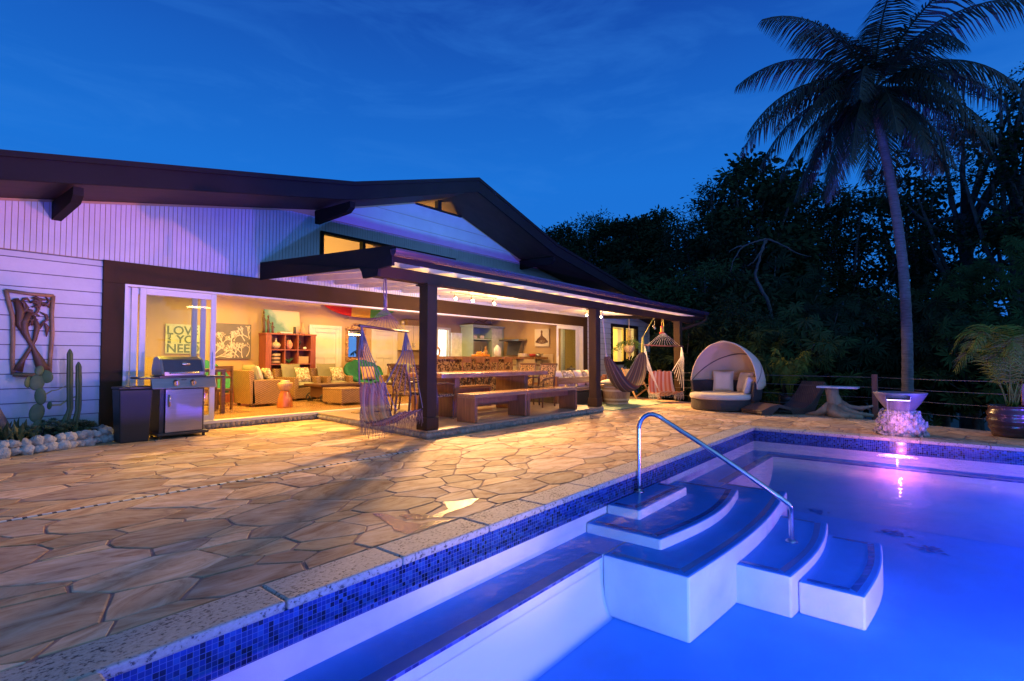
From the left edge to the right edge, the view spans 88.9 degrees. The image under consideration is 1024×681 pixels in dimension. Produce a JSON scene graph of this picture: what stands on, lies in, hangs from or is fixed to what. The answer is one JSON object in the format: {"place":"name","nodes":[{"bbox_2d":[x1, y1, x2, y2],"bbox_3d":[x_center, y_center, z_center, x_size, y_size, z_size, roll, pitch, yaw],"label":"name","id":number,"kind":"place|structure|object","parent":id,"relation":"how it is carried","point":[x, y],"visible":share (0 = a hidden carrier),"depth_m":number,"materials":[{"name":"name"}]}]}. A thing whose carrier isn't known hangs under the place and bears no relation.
{"place":"outdoors","nodes":[
{"label":"outdoors","id":0,"kind":"place"},
{"bbox_2d":[0,425,1023,680],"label":"swimming pool","id":1,"kind":"structure","parent":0,"point":[688,563],"depth_m":4.09,"materials":[{"name":"liquid"}]},
{"bbox_2d":[634,412,797,543],"bbox_3d":[2.048,1.367,5.394,1.572,1.200,0.116,-1,-2,24],"label":"handrail","id":2,"kind":"object","parent":1,"relation":"on","point":[782,499],"visible":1,"depth_m":5.37,"materials":[{"name":"metal"}]},
{"bbox_2d":[0,396,1023,671],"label":"deck paving","id":3,"kind":"structure","parent":0,"point":[36,618],"depth_m":4.68,"materials":[{"name":"stone"}]},
{"bbox_2d":[0,424,113,458],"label":"stone planter","id":4,"kind":"object","parent":3,"relation":"on","point":[102,433],"visible":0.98,"depth_m":7.00,"materials":[{"name":"stone"}]},
{"bbox_2d":[0,418,41,441],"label":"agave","id":5,"kind":"object","parent":4,"relation":"on","point":[5,431],"visible":0.76,"depth_m":6.67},
{"bbox_2d":[24,366,74,434],"bbox_3d":[-6.368,0.835,7.215,0.126,0.979,0.577,-2,-3,39],"label":"prickly pear","id":6,"kind":"object","parent":4,"relation":"on","point":[39,379],"visible":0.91,"depth_m":7.10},
{"bbox_2d":[8,417,99,438],"bbox_3d":[-6.400,1.192,7.221,0.603,0.207,1.196,-1,-2,16],"label":"succulent cover","id":7,"kind":"object","parent":4,"relation":"on","point":[48,427],"visible":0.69,"depth_m":7.20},
{"bbox_2d":[58,349,72,432],"bbox_3d":[-6.254,0.721,7.331,0.094,1.204,0.165,-2,-3,39],"label":"column cactus","id":8,"kind":"object","parent":4,"relation":"in","point":[69,390],"depth_m":7.34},
{"bbox_2d":[71,362,81,431],"bbox_3d":[-6.183,0.812,7.427,0.078,1.020,0.108,-2,-3,39],"label":"column cactus","id":9,"kind":"object","parent":4,"relation":"in","point":[78,389],"depth_m":7.42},
{"bbox_2d":[111,385,152,443],"bbox_3d":[-5.686,1.097,7.818,0.405,0.820,0.440,-2,-3,39],"label":"waste bin","id":10,"kind":"object","parent":3,"relation":"on","point":[131,412],"visible":1,"depth_m":7.70,"materials":[{"name":"black plastic"}]},
{"bbox_2d":[130,356,223,439],"bbox_3d":[-5.305,0.889,8.328,0.582,1.272,1.200,-2,-3,39],"label":"gas grill","id":11,"kind":"object","parent":3,"relation":"on","point":[178,385],"visible":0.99,"depth_m":8.17,"materials":[{"name":"metal"}]},
{"bbox_2d":[164,388,202,431],"bbox_3d":[-5.154,1.091,8.211,0.035,0.660,0.520,-2,-3,39],"label":"front door","id":12,"kind":"structure","parent":11,"relation":"in","point":[187,404],"depth_m":8.22,"materials":[{"name":"metal"}]},
{"bbox_2d":[0,449,418,522],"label":"drain channel","id":13,"kind":"object","parent":3,"relation":"on","point":[22,518],"visible":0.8,"depth_m":4.86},
{"bbox_2d":[0,149,708,431],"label":"house","id":14,"kind":"structure","parent":3,"relation":"on","point":[124,262],"depth_m":9.33,"materials":[{"name":"wood"}]},
{"bbox_2d":[3,289,55,376],"bbox_3d":[-6.828,-0.094,7.383,0.148,1.229,0.556,-2,-3,39],"label":"wall carving","id":15,"kind":"object","parent":14,"relation":"attached to","point":[20,319],"depth_m":7.37,"materials":[{"name":"brown wood"}]},
{"bbox_2d":[125,287,197,385],"bbox_3d":[-5.852,0.273,8.732,0.035,2.227,1.040,-2,-3,39],"label":"sliding door","id":16,"kind":"structure","parent":14,"relation":"in","point":[194,301],"depth_m":9.06,"materials":[{"name":"white metal"}]},
{"bbox_2d":[129,287,205,385],"bbox_3d":[-5.758,0.275,8.771,0.035,2.227,1.100,-2,-3,39],"label":"sliding door","id":17,"kind":"structure","parent":14,"relation":"in","point":[134,291],"depth_m":8.40,"materials":[{"name":"white metal"}]},
{"bbox_2d":[137,288,216,420],"bbox_3d":[-5.630,0.277,8.828,0.065,2.227,1.150,-2,-3,39],"label":"sliding door","id":18,"kind":"structure","parent":14,"relation":"in","point":[143,291],"depth_m":8.87,"materials":[{"name":"white metal"}]},
{"bbox_2d":[165,324,199,353],"bbox_3d":[-8.107,-0.035,12.967,0.035,0.720,0.880,-2,-3,39],"label":"word sign","id":19,"kind":"object","parent":14,"relation":"attached to","point":[177,338],"visible":0.76,"depth_m":12.85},
{"bbox_2d":[205,369,225,413],"bbox_3d":[-6.410,1.018,10.391,0.700,0.900,1.070,-2,-3,39],"label":"dark table","id":20,"kind":"object","parent":14,"relation":"on","point":[222,391],"visible":0.25,"depth_m":10.56,"materials":[{"name":"brown wood"}]},
{"bbox_2d":[204,360,229,406],"bbox_3d":[-6.983,0.991,12.189,0.749,1.081,1.043,0,-2,4],"label":"papasan chair","id":21,"kind":"object","parent":14,"relation":"on","point":[227,382],"visible":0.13,"depth_m":12.31,"materials":[{"name":"wicker"}]},
{"bbox_2d":[204,366,232,410],"bbox_3d":[-6.385,1.026,11.293,0.440,0.950,0.440,-1,-2,19],"label":"wooden chair","id":22,"kind":"object","parent":14,"relation":"on","point":[217,390],"visible":0.68,"depth_m":11.37,"materials":[{"name":"brown wood"}]},
{"bbox_2d":[215,323,250,358],"bbox_3d":[-7.411,0.021,13.812,0.056,0.930,0.990,-2,-3,39],"label":"coral painting","id":23,"kind":"object","parent":14,"relation":"attached to","point":[233,341],"visible":0.96,"depth_m":13.82,"materials":[{"name":"fabric"}]},
{"bbox_2d":[233,364,285,406],"bbox_3d":[-6.046,1.058,12.501,0.880,0.974,0.879,-2,-3,39],"label":"wicker armchair","id":24,"kind":"object","parent":14,"relation":"on","point":[251,388],"visible":0.96,"depth_m":12.15,"materials":[{"name":"brown wicker"}]},
{"bbox_2d":[277,382,292,407],"bbox_3d":[-5.177,1.239,11.914,0.344,0.570,0.344,-2,-3,39],"label":"drum table","id":25,"kind":"object","parent":14,"relation":"on","point":[284,400],"visible":1,"depth_m":11.80,"materials":[{"name":"orange ceramic"}]},
{"bbox_2d":[258,333,316,371],"bbox_3d":[-6.320,0.719,14.736,0.410,1.817,1.500,-2,-3,39],"label":"bookshelf","id":26,"kind":"object","parent":14,"relation":"on","point":[267,350],"visible":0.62,"depth_m":14.69,"materials":[{"name":"red wood"}]},
{"bbox_2d":[264,309,299,333],"bbox_3d":[-6.485,-0.520,14.761,0.122,0.658,1.020,-2,-3,39],"label":"leaning painting","id":27,"kind":"object","parent":26,"relation":"on","point":[285,321],"visible":0.71,"depth_m":14.76,"materials":[{"name":"fabric"}]},
{"bbox_2d":[273,364,320,400],"bbox_3d":[-5.875,1.123,14.260,0.879,0.974,0.880,-1,-2,27],"label":"wicker armchair","id":28,"kind":"object","parent":14,"relation":"on","point":[298,390],"visible":0.64,"depth_m":14.05,"materials":[{"name":"brown wicker"}]},
{"bbox_2d":[294,367,310,381],"bbox_3d":[-5.697,0.929,14.233,0.223,0.395,0.440,-1,-2,31],"label":"throw pillow","id":29,"kind":"object","parent":28,"relation":"on","point":[302,374],"visible":0.94,"depth_m":14.16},
{"bbox_2d":[309,325,341,367],"bbox_3d":[-5.676,0.605,15.912,0.086,2.130,1.090,-2,-3,39],"label":"interior door","id":30,"kind":"structure","parent":14,"relation":"in","point":[328,344],"depth_m":16.01,"materials":[{"name":"white paint"}]},
{"bbox_2d":[309,363,352,382],"bbox_3d":[-5.216,1.152,15.069,0.879,0.974,0.880,-1,-3,35],"label":"wicker armchair","id":31,"kind":"object","parent":14,"relation":"on","point":[322,371],"visible":0.46,"depth_m":15.00,"materials":[{"name":"brown wicker"}]},
{"bbox_2d":[330,367,344,380],"bbox_3d":[-5.025,0.958,15.027,0.223,0.395,0.440,-1,-2,31],"label":"throw pillow","id":32,"kind":"object","parent":31,"relation":"on","point":[337,373],"visible":1,"depth_m":14.94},
{"bbox_2d":[304,382,365,402],"bbox_3d":[-4.667,1.375,13.946,0.840,0.473,1.440,-2,-3,39],"label":"coffee table","id":33,"kind":"object","parent":14,"relation":"on","point":[316,389],"visible":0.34,"depth_m":13.58,"materials":[{"name":"brown wood"}]},
{"bbox_2d":[322,386,359,405],"bbox_3d":[-4.094,1.359,12.860,0.850,0.400,0.770,-2,-3,39],"label":"ottoman","id":34,"kind":"object","parent":14,"relation":"on","point":[343,395],"visible":0.79,"depth_m":12.53,"materials":[{"name":"wicker"}]},
{"bbox_2d":[345,323,365,361],"bbox_3d":[-5.007,0.067,16.761,0.061,1.245,0.758,-2,-3,39],"label":"gilt mirror","id":35,"kind":"object","parent":14,"relation":"attached to","point":[352,341],"visible":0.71,"depth_m":16.68,"materials":[{"name":"blue glass"}]},
{"bbox_2d":[325,305,393,320],"bbox_3d":[-4.846,-0.955,16.822,0.202,0.604,2.700,-2,-3,39],"label":"surfboard","id":36,"kind":"object","parent":14,"relation":"attached to","point":[359,312],"visible":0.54,"depth_m":16.70,"materials":[{"name":"plastic"}]},
{"bbox_2d":[343,360,382,383],"bbox_3d":[-4.569,1.134,16.094,0.749,1.081,1.393,-2,-3,39],"label":"papasan chair","id":37,"kind":"object","parent":14,"relation":"on","point":[350,368],"visible":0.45,"depth_m":16.00,"materials":[{"name":"fabric"}]},
{"bbox_2d":[371,329,397,374],"bbox_3d":[-4.290,0.667,17.613,0.086,2.130,1.060,-2,-3,39],"label":"interior door","id":38,"kind":"structure","parent":14,"relation":"attached to","point":[384,348],"depth_m":17.62,"materials":[{"name":"white paint"}]},
{"bbox_2d":[320,230,455,259],"bbox_3d":[-2.805,-1.923,12.524,0.135,0.660,3.960,-2,-3,39],"label":"window","id":39,"kind":"structure","parent":14,"relation":"in","point":[362,245],"depth_m":11.69,"materials":[{"name":"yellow glass"}]},
{"bbox_2d":[358,278,422,438],"bbox_3d":[-1.720,0.234,7.469,0.716,2.273,1.081,-1,-2,25],"label":"hammock chair","id":40,"kind":"object","parent":14,"relation":"hanging from","point":[375,406],"visible":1,"depth_m":7.50,"materials":[{"name":"white fabric"}]},
{"bbox_2d":[379,363,415,395],"bbox_3d":[-3.477,1.183,15.918,0.880,0.974,0.879,0,-2,4],"label":"wicker armchair","id":41,"kind":"object","parent":14,"relation":"on","point":[389,383],"visible":0.18,"depth_m":15.54,"materials":[{"name":"brown wicker"}]},
{"bbox_2d":[397,325,437,350],"bbox_3d":[-3.325,-0.076,18.551,0.428,0.850,1.550,-2,-3,39],"label":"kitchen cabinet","id":42,"kind":"object","parent":14,"relation":"attached to","point":[413,335],"visible":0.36,"depth_m":18.07,"materials":[{"name":"wood"}]},
{"bbox_2d":[460,324,504,356],"bbox_3d":[-1.173,0.633,20.914,0.700,2.440,1.910,-2,-3,39],"label":"kitchen hutch","id":43,"kind":"object","parent":14,"relation":"on","point":[493,335],"visible":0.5,"depth_m":20.89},
{"bbox_2d":[451,333,461,355],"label":"white door","id":44,"kind":"structure","parent":43,"relation":"attached to","point":[456,344],"depth_m":20.15,"materials":[{"name":"wood"}]},
{"bbox_2d":[492,329,501,356],"bbox_3d":[-0.835,0.692,21.288,0.610,2.310,0.590,-2,-3,39],"label":"tall door","id":45,"kind":"structure","parent":43,"relation":"in","point":[496,333],"depth_m":21.09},
{"bbox_2d":[437,356,547,390],"bbox_3d":[-0.730,1.151,17.844,0.719,1.200,5.900,-2,-3,39],"label":"live edge bar","id":46,"kind":"object","parent":14,"relation":"on","point":[448,363],"visible":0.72,"depth_m":17.15,"materials":[{"name":"brown wood"}]},
{"bbox_2d":[499,339,526,354],"bbox_3d":[0.047,0.272,20.811,1.000,0.620,0.550,-2,-3,39],"label":"range hood","id":47,"kind":"object","parent":14,"relation":"attached to","point":[515,346],"visible":0.99,"depth_m":20.76,"materials":[{"name":"metal"}]},
{"bbox_2d":[506,354,552,385],"bbox_3d":[0.474,1.183,20.368,2.380,1.300,0.655,-2,-3,39],"label":"end counter","id":48,"kind":"object","parent":14,"relation":"on","point":[548,360],"visible":0.14,"depth_m":20.13,"materials":[{"name":"brown wood"}]},
{"bbox_2d":[535,329,549,346],"bbox_3d":[1.147,-0.110,20.212,0.680,0.680,0.100,-2,-3,39],"label":"framed picture","id":49,"kind":"object","parent":14,"relation":"attached to","point":[542,337],"visible":1,"depth_m":20.18,"materials":[{"name":"paper"}]},
{"bbox_2d":[556,325,576,370],"bbox_3d":[1.924,0.617,18.101,0.065,2.227,1.280,-2,-3,39],"label":"sliding door","id":50,"kind":"structure","parent":14,"relation":"in","point":[557,326],"depth_m":17.95,"materials":[{"name":"wood"}]},
{"bbox_2d":[610,324,638,363],"bbox_3d":[4.550,0.242,21.627,0.345,1.740,2.380,-2,-3,39],"label":"window","id":51,"kind":"structure","parent":14,"relation":"in","point":[624,332],"depth_m":21.52,"materials":[{"name":"yellow glass"}]},
{"bbox_2d":[602,310,653,391],"bbox_3d":[2.968,0.335,13.620,0.646,2.026,2.940,-2,-3,39],"label":"hammock","id":52,"kind":"object","parent":14,"relation":"hanging from","point":[633,379],"visible":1,"depth_m":13.43,"materials":[{"name":"fabric"}]},
{"bbox_2d":[611,327,647,359],"bbox_3d":[3.944,-0.034,17.520,1.248,1.370,1.237,-2,-3,39],"label":"hanging basket","id":53,"kind":"object","parent":14,"relation":"hanging from","point":[629,348],"visible":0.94,"depth_m":17.42,"materials":[{"name":"wicker"}]},
{"bbox_2d":[644,319,683,401],"bbox_3d":[4.424,0.567,15.049,1.251,2.383,0.716,0,-2,-11],"label":"hammock chair","id":54,"kind":"object","parent":14,"relation":"hanging from","point":[660,383],"visible":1,"depth_m":15.27,"materials":[{"name":"white fabric"}]},
{"bbox_2d":[203,408,603,439],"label":"platform kerb","id":55,"kind":"structure","parent":3,"relation":"on","point":[428,436],"depth_m":9.54,"materials":[{"name":"stone"}]},
{"bbox_2d":[318,402,603,432],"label":"patio floor","id":56,"kind":"structure","parent":55,"relation":"on","point":[491,414],"depth_m":10.25,"materials":[{"name":"stone"}]},
{"bbox_2d":[390,364,418,418],"bbox_3d":[-1.937,0.950,9.930,0.531,1.007,0.600,-2,-3,43],"label":"dining chair","id":57,"kind":"object","parent":56,"relation":"on","point":[402,383],"visible":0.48,"depth_m":9.78,"materials":[{"name":"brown wood"}]},
{"bbox_2d":[413,364,454,418],"bbox_3d":[-1.407,0.933,9.474,0.531,1.007,0.600,-2,-3,39],"label":"dining chair","id":58,"kind":"object","parent":56,"relation":"on","point":[438,394],"visible":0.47,"depth_m":9.45,"materials":[{"name":"brown wood"}]},
{"bbox_2d":[411,384,490,410],"bbox_3d":[-1.306,1.270,11.662,0.400,0.490,2.100,-2,-3,39],"label":"wooden bench","id":59,"kind":"object","parent":56,"relation":"on","point":[473,388],"visible":0.42,"depth_m":11.94,"materials":[{"name":"brown wood"}]},
{"bbox_2d":[408,370,547,417],"bbox_3d":[-0.625,1.071,10.961,1.110,0.835,3.300,-2,-3,39],"label":"dining table","id":60,"kind":"object","parent":56,"relation":"on","point":[510,379],"visible":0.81,"depth_m":10.23,"materials":[{"name":"brown wood"}]},
{"bbox_2d":[457,390,527,422],"bbox_3d":[-0.336,1.195,9.624,0.440,0.490,1.480,-2,-3,39],"label":"wooden bench","id":61,"kind":"object","parent":56,"relation":"on","point":[467,403],"visible":1,"depth_m":9.38,"materials":[{"name":"brown wood"}]},
{"bbox_2d":[519,363,535,404],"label":"dining chair","id":62,"kind":"object","parent":56,"relation":"on","point":[527,366],"visible":0.27,"depth_m":12.73,"materials":[{"name":"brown wood"}]},
{"bbox_2d":[528,363,557,407],"bbox_3d":[0.698,1.032,12.168,0.531,1.007,0.600,-2,-3,39],"label":"dining chair","id":63,"kind":"object","parent":56,"relation":"on","point":[549,377],"visible":0.62,"depth_m":12.29,"materials":[{"name":"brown wood"}]},
{"bbox_2d":[513,386,576,415],"bbox_3d":[0.703,1.243,10.931,0.440,0.490,1.780,-2,-3,39],"label":"wooden bench","id":64,"kind":"object","parent":56,"relation":"on","point":[567,395],"visible":0.73,"depth_m":11.20,"materials":[{"name":"brown wood"}]},
{"bbox_2d":[373,513,450,532],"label":"puddle","id":65,"kind":"object","parent":3,"relation":"on","point":[400,525],"visible":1,"depth_m":3.87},
{"bbox_2d":[398,498,478,519],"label":"puddle","id":66,"kind":"object","parent":3,"relation":"on","point":[451,506],"visible":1,"depth_m":4.23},
{"bbox_2d":[1,407,1005,669],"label":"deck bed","id":67,"kind":"object","parent":3,"relation":"attached to","point":[37,657],"visible":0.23,"depth_m":3.91,"materials":[{"name":"stone"}]},
{"bbox_2d":[528,374,606,404],"bbox_3d":[1.535,1.340,14.185,0.960,0.800,2.520,-2,-3,39],"label":"outdoor sofa","id":68,"kind":"object","parent":3,"relation":"on","point":[582,394],"visible":0.29,"depth_m":13.81,"materials":[{"name":"brown fabric"}]},
{"bbox_2d":[582,399,668,410],"bbox_3d":[2.958,1.738,14.366,1.780,0.010,3.700,-2,-3,39],"label":"outdoor rug","id":69,"kind":"object","parent":3,"relation":"on","point":[633,403],"visible":0.57,"depth_m":14.05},
{"bbox_2d":[601,384,629,404],"bbox_3d":[2.864,1.473,14.323,0.860,0.545,0.860,-2,-3,39],"label":"barrel table","id":70,"kind":"object","parent":69,"relation":"on","point":[612,394],"visible":0.72,"depth_m":14.02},
{"bbox_2d":[690,341,765,410],"bbox_3d":[5.362,0.836,13.006,1.992,1.661,1.790,2,-3,-36],"label":"canopy daybed","id":71,"kind":"object","parent":3,"relation":"on","point":[724,377],"visible":1,"depth_m":13.29,"materials":[{"name":"fabric"}]},
{"bbox_2d":[741,381,826,415],"bbox_3d":[6.202,1.297,11.924,1.710,0.720,0.680,0,-2,-13],"label":"wave lounger","id":72,"kind":"object","parent":3,"relation":"on","point":[805,398],"visible":0.97,"depth_m":11.81,"materials":[{"name":"brown wicker"}]},
{"bbox_2d":[768,347,811,404],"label":"potted palm","id":73,"kind":"object","parent":3,"relation":"on","point":[789,368],"visible":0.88,"depth_m":12.74,"materials":[{"name":"green plant"}]},
{"bbox_2d":[805,385,873,418],"bbox_3d":[7.112,1.329,11.252,0.870,0.682,1.109,1,-2,-22],"label":"driftwood table","id":74,"kind":"object","parent":3,"relation":"on","point":[835,405],"visible":0.98,"depth_m":11.11,"materials":[{"name":"wood"}]},
{"bbox_2d":[657,370,1023,419],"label":"cable railing","id":75,"kind":"object","parent":3,"relation":"on","point":[875,409],"visible":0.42,"depth_m":10.88,"materials":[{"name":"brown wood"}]},
{"bbox_2d":[872,408,929,437],"bbox_3d":[6.328,1.347,8.515,0.753,0.470,0.738,-2,-3,39],"label":"coral pedestal","id":76,"kind":"object","parent":3,"relation":"on","point":[902,423],"visible":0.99,"depth_m":8.29,"materials":[{"name":"stone"}]},
{"bbox_2d":[873,391,927,410],"bbox_3d":[6.290,0.996,8.472,0.724,0.310,0.834,-2,-3,39],"label":"fountain bowl","id":77,"kind":"object","parent":76,"relation":"on","point":[901,400],"visible":0.97,"depth_m":8.31,"materials":[{"name":"concrete"}]},
{"bbox_2d":[951,324,1023,438],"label":"potted palm","id":78,"kind":"object","parent":3,"relation":"on","point":[1006,420],"visible":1,"depth_m":8.20,"materials":[{"name":"plant"}]},
{"bbox_2d":[0,0,1023,315],"label":"sky","id":79,"kind":"structure","parent":0,"point":[564,108],"materials":[{"name":"blue"}]},
{"bbox_2d":[636,390,990,430],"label":"hillside","id":80,"kind":"structure","parent":0,"point":[955,424],"depth_m":39.11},
{"bbox_2d":[541,220,602,266],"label":"tree","id":81,"kind":"object","parent":80,"relation":"on","point":[560,236],"visible":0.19,"depth_m":44.52,"materials":[{"name":"green plant"}]},
{"bbox_2d":[559,209,653,279],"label":"tree","id":82,"kind":"object","parent":80,"relation":"on","point":[589,225],"visible":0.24,"depth_m":42.92,"materials":[{"name":"green plant"}]},
{"bbox_2d":[603,259,655,341],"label":"tree","id":83,"kind":"object","parent":80,"relation":"on","point":[619,272],"visible":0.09,"depth_m":29.66,"materials":[{"name":"green plant"}]},
{"bbox_2d":[579,211,681,396],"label":"tree","id":84,"kind":"object","parent":80,"relation":"on","point":[625,231],"visible":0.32,"depth_m":42.23,"materials":[{"name":"green plant"}]},
{"bbox_2d":[617,204,706,293],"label":"tree","id":85,"kind":"object","parent":80,"relation":"on","point":[662,216],"visible":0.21,"depth_m":40.50,"materials":[{"name":"green plant"}]},
{"bbox_2d":[628,268,709,395],"bbox_3d":[7.144,0.345,26.854,7.218,7.780,7.221,-2,-3,39],"label":"tree","id":86,"kind":"object","parent":80,"relation":"on","point":[644,288],"visible":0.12,"depth_m":25.97,"materials":[{"name":"green plant"}]},
{"bbox_2d":[623,320,747,401],"bbox_3d":[6.487,1.197,19.026,4.197,4.586,4.084,1,-2,-25],"label":"shrub","id":87,"kind":"object","parent":80,"relation":"on","point":[664,357],"visible":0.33,"depth_m":18.55,"materials":[{"name":"green plant"}]},
{"bbox_2d":[649,254,776,371],"bbox_3d":[9.214,0.217,25.170,7.132,8.521,6.568,-2,-3,39],"label":"tree","id":88,"kind":"object","parent":80,"relation":"on","point":[704,276],"visible":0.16,"depth_m":23.99,"materials":[{"name":"green plant"}]},
{"bbox_2d":[637,175,791,292],"bbox_3d":[12.755,-2.494,34.289,9.632,15.890,9.184,1,-2,-22],"label":"tree","id":89,"kind":"object","parent":80,"relation":"on","point":[680,254],"visible":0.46,"depth_m":33.11,"materials":[{"name":"green plant"}]},
{"bbox_2d":[680,267,795,340],"bbox_3d":[10.384,0.595,23.900,6.233,7.878,6.299,0,-2,-8],"label":"tree","id":90,"kind":"object","parent":80,"relation":"on","point":[698,303],"visible":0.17,"depth_m":23.42,"materials":[{"name":"green plant"}]},
{"bbox_2d":[729,238,810,319],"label":"bare branch tree","id":91,"kind":"object","parent":90,"relation":"attached to","point":[758,256],"visible":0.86,"depth_m":22.05,"materials":[{"name":"brown plant"}]},
{"bbox_2d":[682,290,798,398],"bbox_3d":[8.309,0.939,18.924,4.528,5.499,4.635,-2,-3,39],"label":"shrub","id":92,"kind":"object","parent":80,"relation":"on","point":[732,323],"visible":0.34,"depth_m":18.57,"materials":[{"name":"green plant"}]},
{"bbox_2d":[675,144,828,315],"bbox_3d":[15.385,-3.267,33.498,9.065,17.945,9.668,-2,-3,39],"label":"tree","id":93,"kind":"object","parent":80,"relation":"on","point":[767,189],"visible":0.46,"depth_m":31.54,"materials":[{"name":"green plant"}]},
{"bbox_2d":[731,301,864,411],"bbox_3d":[9.324,1.237,17.883,4.648,5.085,4.544,-2,-3,39],"label":"shrub","id":94,"kind":"object","parent":80,"relation":"on","point":[814,341],"visible":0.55,"depth_m":16.96,"materials":[{"name":"green plant"}]},
{"bbox_2d":[741,245,863,408],"bbox_3d":[13.396,0.127,25.998,7.436,9.530,7.838,-2,-3,39],"label":"shrub","id":95,"kind":"object","parent":80,"relation":"on","point":[800,293],"visible":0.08,"depth_m":25.00,"materials":[{"name":"green plant"}]},
{"bbox_2d":[740,172,890,303],"bbox_3d":[19.840,-2.887,36.015,10.550,18.300,11.217,-2,-3,39],"label":"tree","id":96,"kind":"object","parent":80,"relation":"on","point":[832,211],"visible":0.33,"depth_m":33.41,"materials":[{"name":"green plant"}]},
{"bbox_2d":[773,300,901,417],"bbox_3d":[11.527,1.336,18.991,4.870,5.614,4.196,-2,-3,39],"label":"shrub","id":97,"kind":"object","parent":80,"relation":"on","point":[874,347],"visible":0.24,"depth_m":17.79,"materials":[{"name":"green plant"}]},
{"bbox_2d":[807,176,941,411],"bbox_3d":[22.046,-2.123,34.114,10.005,17.090,9.196,-2,-3,39],"label":"tree","id":98,"kind":"object","parent":80,"relation":"on","point":[889,270],"visible":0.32,"depth_m":32.62,"materials":[{"name":"green plant"}]},
{"bbox_2d":[734,0,1023,391],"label":"palm tree","id":99,"kind":"object","parent":80,"relation":"on","point":[870,107],"visible":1,"depth_m":13.29,"materials":[{"name":"green plant"}]},
{"bbox_2d":[838,151,994,421],"bbox_3d":[26.585,-3.002,34.284,9.392,19.604,9.482,0,-2,-5],"label":"tree","id":100,"kind":"object","parent":80,"relation":"on","point":[927,269],"visible":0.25,"depth_m":33.38,"materials":[{"name":"green plant"}]},
{"bbox_2d":[864,294,998,425],"bbox_3d":[14.853,1.404,18.043,4.384,5.930,4.546,-2,-3,39],"label":"shrub","id":101,"kind":"object","parent":80,"relation":"on","point":[929,313],"visible":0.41,"depth_m":17.35,"materials":[{"name":"green plant"}]},
{"bbox_2d":[866,270,1023,426],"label":"tree","id":102,"kind":"object","parent":80,"relation":"on","point":[919,292],"visible":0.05,"depth_m":21.38,"materials":[{"name":"green plant"}]},
{"bbox_2d":[877,79,1023,430],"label":"tree","id":103,"kind":"object","parent":80,"relation":"on","point":[968,258],"visible":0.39,"depth_m":29.82,"materials":[{"name":"green plant"}]},
{"bbox_2d":[913,305,1023,429],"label":"shrub","id":104,"kind":"object","parent":80,"relation":"on","point":[941,340],"visible":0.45,"depth_m":16.55,"materials":[{"name":"green plant"}]},
{"bbox_2d":[917,234,1023,419],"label":"tree","id":105,"kind":"object","parent":80,"relation":"on","point":[979,269],"visible":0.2,"depth_m":19.84,"materials":[{"name":"green plant"}]},
{"bbox_2d":[919,61,1023,315],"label":"tree","id":106,"kind":"object","parent":80,"relation":"on","point":[1012,204],"visible":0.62,"depth_m":26.91,"materials":[{"name":"green plant"}]},
{"bbox_2d":[940,293,1023,422],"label":"shrub","id":107,"kind":"object","parent":80,"relation":"on","point":[1015,302],"visible":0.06,"depth_m":17.08,"materials":[{"name":"green plant"}]},
{"bbox_2d":[947,103,1023,274],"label":"tree","id":108,"kind":"object","parent":80,"relation":"on","point":[995,241],"visible":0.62,"depth_m":26.16,"materials":[{"name":"green plant"}]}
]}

